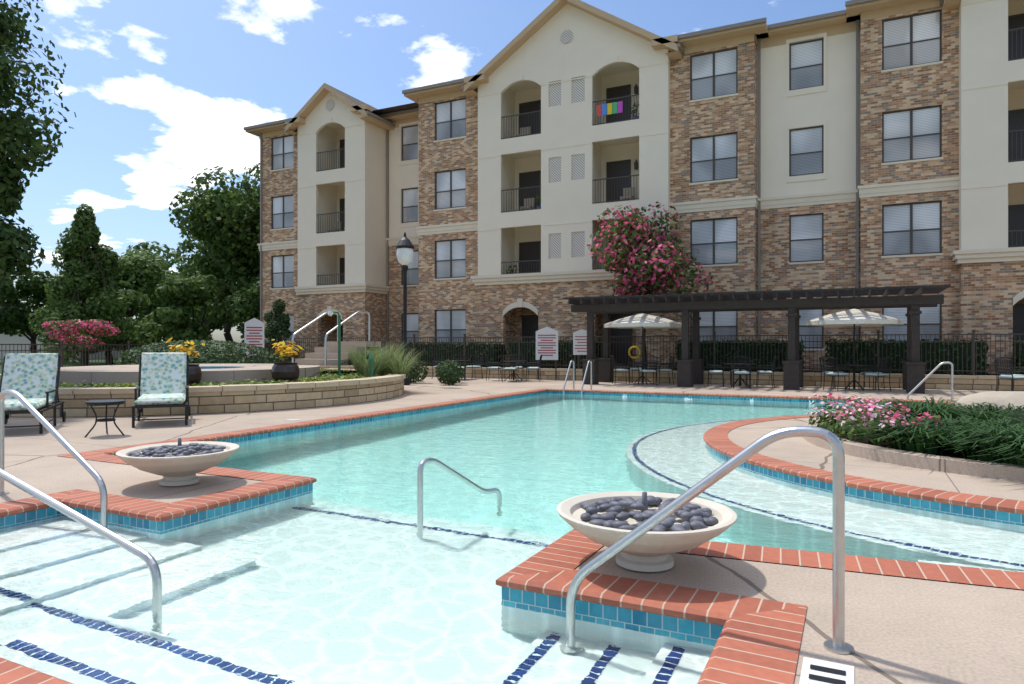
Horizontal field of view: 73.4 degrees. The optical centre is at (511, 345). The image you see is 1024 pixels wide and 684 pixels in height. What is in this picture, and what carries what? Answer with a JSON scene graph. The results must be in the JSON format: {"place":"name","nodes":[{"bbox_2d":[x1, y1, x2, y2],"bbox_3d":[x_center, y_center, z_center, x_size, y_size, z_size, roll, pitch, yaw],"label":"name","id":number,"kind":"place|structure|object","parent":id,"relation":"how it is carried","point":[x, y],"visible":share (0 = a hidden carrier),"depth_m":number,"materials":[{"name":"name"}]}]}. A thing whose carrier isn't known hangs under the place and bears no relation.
{"place":"outdoors","nodes":[
{"label":"outdoors","id":0,"kind":"place"},
{"bbox_2d":[0,323,131,358],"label":"garage building","id":1,"kind":"structure","parent":0,"point":[8,339],"depth_m":63.27,"materials":[{"name":"beige paint"}]},
{"bbox_2d":[0,346,249,373],"bbox_3d":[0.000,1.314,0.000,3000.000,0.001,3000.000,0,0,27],"label":"ground","id":2,"kind":"structure","parent":0,"point":[89,363],"depth_m":54.91,"materials":[{"name":"green plant"}]},
{"bbox_2d":[0,270,62,352],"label":"tree","id":3,"kind":"object","parent":2,"relation":"on","point":[15,312],"visible":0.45,"depth_m":49.15,"materials":[{"name":"green plant"}]},
{"bbox_2d":[41,319,120,365],"bbox_3d":[-21.935,-0.006,34.761,4.096,2.640,3.442,0,0,27],"label":"crape myrtle","id":4,"kind":"object","parent":2,"relation":"on","point":[69,330],"visible":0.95,"depth_m":34.06,"materials":[{"name":"pink plant"}]},
{"bbox_2d":[28,203,141,365],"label":"cypress tree","id":5,"kind":"object","parent":2,"relation":"on","point":[88,272],"visible":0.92,"depth_m":40.49,"materials":[{"name":"green plant"}]},
{"bbox_2d":[44,289,158,363],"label":"tree","id":6,"kind":"object","parent":2,"relation":"on","point":[133,300],"visible":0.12,"depth_m":47.40,"materials":[{"name":"green plant"}]},
{"bbox_2d":[61,249,182,361],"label":"tree","id":7,"kind":"object","parent":2,"relation":"on","point":[138,273],"visible":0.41,"depth_m":51.57,"materials":[{"name":"green plant"}]},
{"bbox_2d":[120,241,214,351],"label":"tree","id":8,"kind":"object","parent":2,"relation":"on","point":[137,248],"visible":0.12,"depth_m":64.92,"materials":[{"name":"green plant"}]},
{"bbox_2d":[126,274,234,356],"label":"tree","id":9,"kind":"object","parent":2,"relation":"on","point":[179,322],"visible":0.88,"depth_m":43.04,"materials":[{"name":"green plant"}]},
{"bbox_2d":[179,262,218,353],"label":"tree","id":10,"kind":"object","parent":2,"relation":"on","point":[205,320],"visible":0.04,"depth_m":90.06,"materials":[{"name":"green plant"}]},
{"bbox_2d":[170,190,249,358],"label":"tree","id":11,"kind":"object","parent":2,"relation":"on","point":[203,264],"visible":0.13,"depth_m":50.59,"materials":[{"name":"green plant"}]},
{"bbox_2d":[169,163,259,363],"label":"tree","id":12,"kind":"object","parent":2,"relation":"on","point":[229,235],"visible":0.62,"depth_m":43.45,"materials":[{"name":"green plant"}]},
{"bbox_2d":[192,315,237,330],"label":"tree","id":13,"kind":"object","parent":2,"relation":"on","point":[214,325],"visible":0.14,"depth_m":116.54,"materials":[{"name":"green plant"}]},
{"bbox_2d":[224,273,259,342],"bbox_3d":[-14.761,-1.522,40.477,4.695,5.781,3.884,0,0,-8],"label":"tree","id":14,"kind":"object","parent":2,"relation":"on","point":[244,307],"visible":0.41,"depth_m":39.29,"materials":[{"name":"green plant"}]},
{"bbox_2d":[247,255,259,289],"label":"tree","id":15,"kind":"object","parent":2,"relation":"on","point":[250,285],"visible":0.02,"depth_m":43.83,"materials":[{"name":"green plant"}]},
{"bbox_2d":[255,298,299,362],"bbox_3d":[-11.837,-0.515,34.454,2.317,3.654,2.834,0,0,-14],"label":"holly shrub","id":16,"kind":"object","parent":2,"relation":"on","point":[277,326],"visible":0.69,"depth_m":34.03,"materials":[{"name":"green plant"}]},
{"bbox_2d":[0,0,849,460],"label":"sky","id":17,"kind":"structure","parent":0,"point":[160,93],"materials":[{"name":"blue"}]},
{"bbox_2d":[0,394,1023,683],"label":"pool water","id":18,"kind":"structure","parent":0,"point":[348,570],"depth_m":4.71,"materials":[{"name":"teal liquid"}]},
{"bbox_2d":[0,377,1023,683],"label":"pool deck paving","id":19,"kind":"structure","parent":0,"point":[906,631],"depth_m":4.27,"materials":[{"name":"concrete"}]},
{"bbox_2d":[0,353,65,433],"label":"chaise lounge","id":20,"kind":"object","parent":19,"relation":"on","point":[32,379],"visible":0.91,"depth_m":11.10,"materials":[{"name":"fabric"}]},
{"bbox_2d":[0,0,75,285],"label":"oak tree","id":21,"kind":"object","parent":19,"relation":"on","point":[18,131],"visible":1,"depth_m":14.92,"materials":[{"name":"green plant"}]},
{"bbox_2d":[84,399,125,437],"bbox_3d":[-5.899,1.063,9.944,0.527,0.506,0.546,0,0,27],"label":"side table","id":22,"kind":"object","parent":19,"relation":"on","point":[106,403],"visible":1,"depth_m":9.85,"materials":[{"name":"black metal"}]},
{"bbox_2d":[132,352,190,427],"bbox_3d":[-6.020,0.722,11.832,0.850,1.175,1.950,0,0,-25],"label":"chaise lounge","id":23,"kind":"object","parent":19,"relation":"on","point":[163,380],"visible":1,"depth_m":12.09,"materials":[{"name":"fabric"}]},
{"bbox_2d":[116,438,238,485],"bbox_3d":[-3.138,1.088,6.481,1.050,0.420,1.050,0,0,27],"label":"fire bowl","id":24,"kind":"object","parent":19,"relation":"on","point":[179,463],"visible":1,"depth_m":6.28,"materials":[{"name":"concrete"}]},
{"bbox_2d":[114,340,283,364],"bbox_3d":[-11.193,0.609,24.585,6.811,1.639,4.458,0,0,27],"label":"hedge","id":25,"kind":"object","parent":19,"relation":"on","point":[213,357],"depth_m":23.63,"materials":[{"name":"green plant"}]},
{"bbox_2d":[0,366,405,416],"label":"stone planter","id":26,"kind":"object","parent":19,"relation":"on","point":[205,399],"visible":0.52,"depth_m":13.89,"materials":[{"name":"stone"}]},
{"bbox_2d":[166,337,204,385],"bbox_3d":[-6.951,0.368,14.523,0.681,1.085,0.839,0,0,27],"label":"flower pot","id":27,"kind":"object","parent":26,"relation":"on","point":[195,373],"visible":0.45,"depth_m":14.42,"materials":[{"name":"yellow plant"}]},
{"bbox_2d":[57,364,318,371],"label":"spa deck patio","id":28,"kind":"structure","parent":26,"relation":"on","point":[119,368],"depth_m":17.45,"materials":[{"name":"concrete"}]},
{"bbox_2d":[244,318,263,363],"bbox_3d":[-10.332,0.110,27.520,0.750,2.400,0.072,0,0,-27],"label":"pool rules sign","id":29,"kind":"object","parent":28,"relation":"on","point":[253,331],"visible":0.65,"depth_m":27.49,"materials":[{"name":"white"}]},
{"bbox_2d":[292,312,337,362],"bbox_3d":[-5.770,-0.220,20.252,0.060,1.580,1.960,0,0,27],"label":"handrail","id":30,"kind":"object","parent":28,"relation":"on","point":[307,325],"visible":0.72,"depth_m":19.99,"materials":[{"name":"silver metal"}]},
{"bbox_2d":[295,341,380,365],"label":"steps","id":31,"kind":"structure","parent":28,"relation":"on","point":[317,357],"depth_m":19.96,"materials":[{"name":"concrete"}]},
{"bbox_2d":[325,311,369,365],"bbox_3d":[-4.696,-0.220,19.717,0.060,1.580,1.960,0,0,27],"label":"handrail","id":32,"kind":"object","parent":31,"relation":"on","point":[343,322],"visible":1,"depth_m":19.58,"materials":[{"name":"silver metal"}]},
{"bbox_2d":[0,368,388,387],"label":"planter groundcover","id":33,"kind":"object","parent":26,"relation":"on","point":[325,375],"visible":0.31,"depth_m":15.19,"materials":[{"name":"green plant"}]},
{"bbox_2d":[200,366,242,368],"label":"spa water","id":34,"kind":"structure","parent":26,"relation":"in","point":[211,367],"depth_m":18.50,"materials":[{"name":"liquid"}]},
{"bbox_2d":[271,339,303,382],"bbox_3d":[-5.224,0.389,15.861,0.708,1.042,0.775,0,0,27],"label":"flower pot","id":35,"kind":"object","parent":26,"relation":"on","point":[284,371],"visible":0.85,"depth_m":15.66,"materials":[{"name":"black plant"}]},
{"bbox_2d":[328,311,372,377],"bbox_3d":[-4.056,0.035,17.150,1.122,1.750,0.294,0,0,-28],"label":"outdoor shower","id":36,"kind":"object","parent":26,"relation":"on","point":[369,355],"visible":0.85,"depth_m":17.05,"materials":[{"name":"green paint"}]},
{"bbox_2d":[341,341,422,377],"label":"ornamental grass","id":37,"kind":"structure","parent":26,"relation":"on","point":[381,364],"depth_m":18.74,"materials":[{"name":"green plant"}]},
{"bbox_2d":[396,232,413,384],"bbox_3d":[-3.514,-1.201,22.536,0.603,5.023,0.588,0,0,27],"label":"lamp post","id":38,"kind":"object","parent":19,"relation":"on","point":[404,248],"visible":0.81,"depth_m":22.46,"materials":[{"name":"black metal"}]},
{"bbox_2d":[400,355,464,384],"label":"bushes","id":39,"kind":"object","parent":19,"relation":"on","point":[448,374],"visible":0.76,"depth_m":23.12,"materials":[{"name":"green plant"}]},
{"bbox_2d":[431,354,482,379],"bbox_3d":[-2.205,0.830,26.370,1.816,0.977,2.028,0,0,27],"label":"dining set","id":40,"kind":"object","parent":19,"relation":"on","point":[472,366],"visible":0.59,"depth_m":26.52,"materials":[{"name":"black metal"}]},
{"bbox_2d":[285,393,735,420],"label":"skimmer lids","id":41,"kind":"object","parent":19,"relation":"on","point":[452,398],"visible":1,"depth_m":12.01,"materials":[{"name":"beige plastic"}]},
{"bbox_2d":[0,330,1023,374],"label":"pool fence","id":42,"kind":"object","parent":19,"relation":"on","point":[714,341],"visible":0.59,"depth_m":23.58,"materials":[{"name":"black metal"}]},
{"bbox_2d":[0,388,1023,683],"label":"pool coping","id":43,"kind":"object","parent":19,"relation":"on","point":[758,640],"depth_m":4.25,"materials":[{"name":"brick"}]},
{"bbox_2d":[485,354,541,381],"bbox_3d":[0.061,0.830,25.223,1.805,0.977,1.805,0,0,-36],"label":"dining set","id":44,"kind":"object","parent":19,"relation":"on","point":[513,368],"visible":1,"depth_m":25.12,"materials":[{"name":"black metal"}]},
{"bbox_2d":[536,327,557,379],"bbox_3d":[1.317,0.310,25.858,0.850,2.000,0.069,0,0,10],"label":"pool rules sign","id":45,"kind":"object","parent":19,"relation":"on","point":[547,343],"visible":0.99,"depth_m":25.82,"materials":[{"name":"white metal"}]},
{"bbox_2d":[563,360,574,394],"bbox_3d":[1.654,1.173,20.015,0.048,1.474,0.848,0,0,27],"label":"handrail","id":46,"kind":"object","parent":19,"relation":"on","point":[567,375],"visible":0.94,"depth_m":20.20,"materials":[{"name":"silver metal"}]},
{"bbox_2d":[573,329,586,380],"bbox_3d":[2.593,0.360,25.278,0.680,1.900,0.069,0,0,10],"label":"pool rules sign","id":47,"kind":"object","parent":19,"relation":"on","point":[579,342],"visible":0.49,"depth_m":25.27,"materials":[{"name":"white metal"}]},
{"bbox_2d":[581,360,591,395],"bbox_3d":[2.147,1.173,19.769,0.048,1.474,0.848,0,0,27],"label":"handrail","id":48,"kind":"object","parent":19,"relation":"on","point":[590,361],"visible":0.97,"depth_m":19.97,"materials":[{"name":"silver metal"}]},
{"bbox_2d":[604,311,681,384],"bbox_3d":[4.379,0.084,23.014,2.408,2.468,2.408,0,0,38],"label":"dining set","id":49,"kind":"object","parent":19,"relation":"on","point":[642,320],"visible":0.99,"depth_m":22.51,"materials":[{"name":"white fabric"}]},
{"bbox_2d":[557,491,736,571],"bbox_3d":[0.791,1.088,4.097,1.050,0.420,1.050,0,0,27],"label":"fire bowl","id":50,"kind":"object","parent":19,"relation":"on","point":[607,519],"visible":0.91,"depth_m":3.94,"materials":[{"name":"concrete"}]},
{"bbox_2d":[319,365,1023,390],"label":"fence base wall","id":51,"kind":"structure","parent":19,"relation":"on","point":[943,381],"depth_m":22.40,"materials":[{"name":"stone"}]},
{"bbox_2d":[587,201,712,361],"bbox_3d":[5.395,-2.264,25.604,4.402,6.352,5.209,0,0,27],"label":"crape myrtle","id":52,"kind":"object","parent":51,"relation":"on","point":[638,246],"visible":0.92,"depth_m":24.63,"materials":[{"name":"plant"}]},
{"bbox_2d":[398,338,1023,374],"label":"hedge row","id":53,"kind":"object","parent":51,"relation":"on","point":[839,351],"visible":0.48,"depth_m":23.43,"materials":[{"name":"green plant"}]},
{"bbox_2d":[706,355,775,388],"bbox_3d":[7.153,0.830,21.519,1.805,0.977,1.805,0,0,-30],"label":"dining set","id":54,"kind":"object","parent":19,"relation":"on","point":[739,372],"visible":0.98,"depth_m":21.26,"materials":[{"name":"black metal"}]},
{"bbox_2d":[563,285,950,393],"bbox_3d":[7.198,-0.133,21.609,10.900,2.885,3.000,0,0,27],"label":"pergola","id":55,"kind":"object","parent":19,"relation":"on","point":[690,372],"visible":0.98,"depth_m":20.94,"materials":[{"name":"brown wood"}]},
{"bbox_2d":[799,657,853,683],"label":"depth marker tile","id":56,"kind":"object","parent":19,"relation":"on","point":[815,671],"visible":1,"depth_m":2.73,"materials":[{"name":"white tile"}]},
{"bbox_2d":[807,306,902,391],"bbox_3d":[10.062,0.084,20.181,2.408,2.468,2.408,0,0,38],"label":"dining set","id":57,"kind":"object","parent":19,"relation":"on","point":[853,317],"visible":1,"depth_m":19.70,"materials":[{"name":"white fabric"}]},
{"bbox_2d":[803,417,1023,481],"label":"planter curb","id":58,"kind":"structure","parent":19,"relation":"on","point":[949,462],"depth_m":7.29,"materials":[{"name":"concrete"}]},
{"bbox_2d":[806,393,1023,466],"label":"peninsula plants","id":59,"kind":"object","parent":58,"relation":"on","point":[941,428],"visible":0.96,"depth_m":8.14,"materials":[{"name":"green plant"}]},
{"bbox_2d":[907,362,952,400],"bbox_3d":[9.903,0.848,16.237,0.984,0.924,0.120,0,0,27],"label":"handrail","id":60,"kind":"object","parent":19,"relation":"on","point":[926,377],"visible":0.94,"depth_m":16.15,"materials":[{"name":"silver metal"}]},
{"bbox_2d":[953,391,1023,423],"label":"boulder","id":61,"kind":"object","parent":19,"relation":"on","point":[1004,398],"visible":0.36,"depth_m":10.15,"materials":[{"name":"beige stone"}]},
{"bbox_2d":[243,0,1023,373],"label":"apartment building","id":62,"kind":"structure","parent":0,"point":[867,144],"depth_m":26.73,"materials":[{"name":"brick"}]},
{"bbox_2d":[994,357,1023,390],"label":"patio chair","id":63,"kind":"object","parent":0,"point":[1012,376],"visible":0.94,"depth_m":18.13,"materials":[{"name":"black metal"}]},
{"bbox_3d":[4.954,2.193,8.816,18.000,1.334,17.800,0,0,27],"label":"pool floor slab","id":64,"kind":"object","parent":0,"visible":0},
{"bbox_2d":[0,389,107,526],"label":"pool handrail","id":65,"kind":"object","parent":64,"relation":"on","point":[64,443],"visible":0.95,"depth_m":5.68,"materials":[{"name":"silver metal"}]},
{"bbox_2d":[0,468,161,607],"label":"pool handrail","id":66,"kind":"object","parent":64,"relation":"on","point":[147,558],"visible":0.81,"depth_m":3.96,"materials":[{"name":"silver metal"}]},
{"bbox_2d":[417,458,501,522],"bbox_3d":[-0.440,1.518,6.015,0.074,1.184,1.185,0,0,33],"label":"handrail","id":67,"kind":"object","parent":64,"relation":"on","point":[449,470],"visible":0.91,"depth_m":5.67,"materials":[{"name":"silver metal"}]},
{"bbox_2d":[566,426,853,654],"bbox_3d":[0.855,1.038,3.239,1.360,1.364,0.120,0,0,27],"label":"handrail","id":68,"kind":"object","parent":64,"relation":"on","point":[837,644],"visible":0.88,"depth_m":3.03,"materials":[{"name":"silver metal"}]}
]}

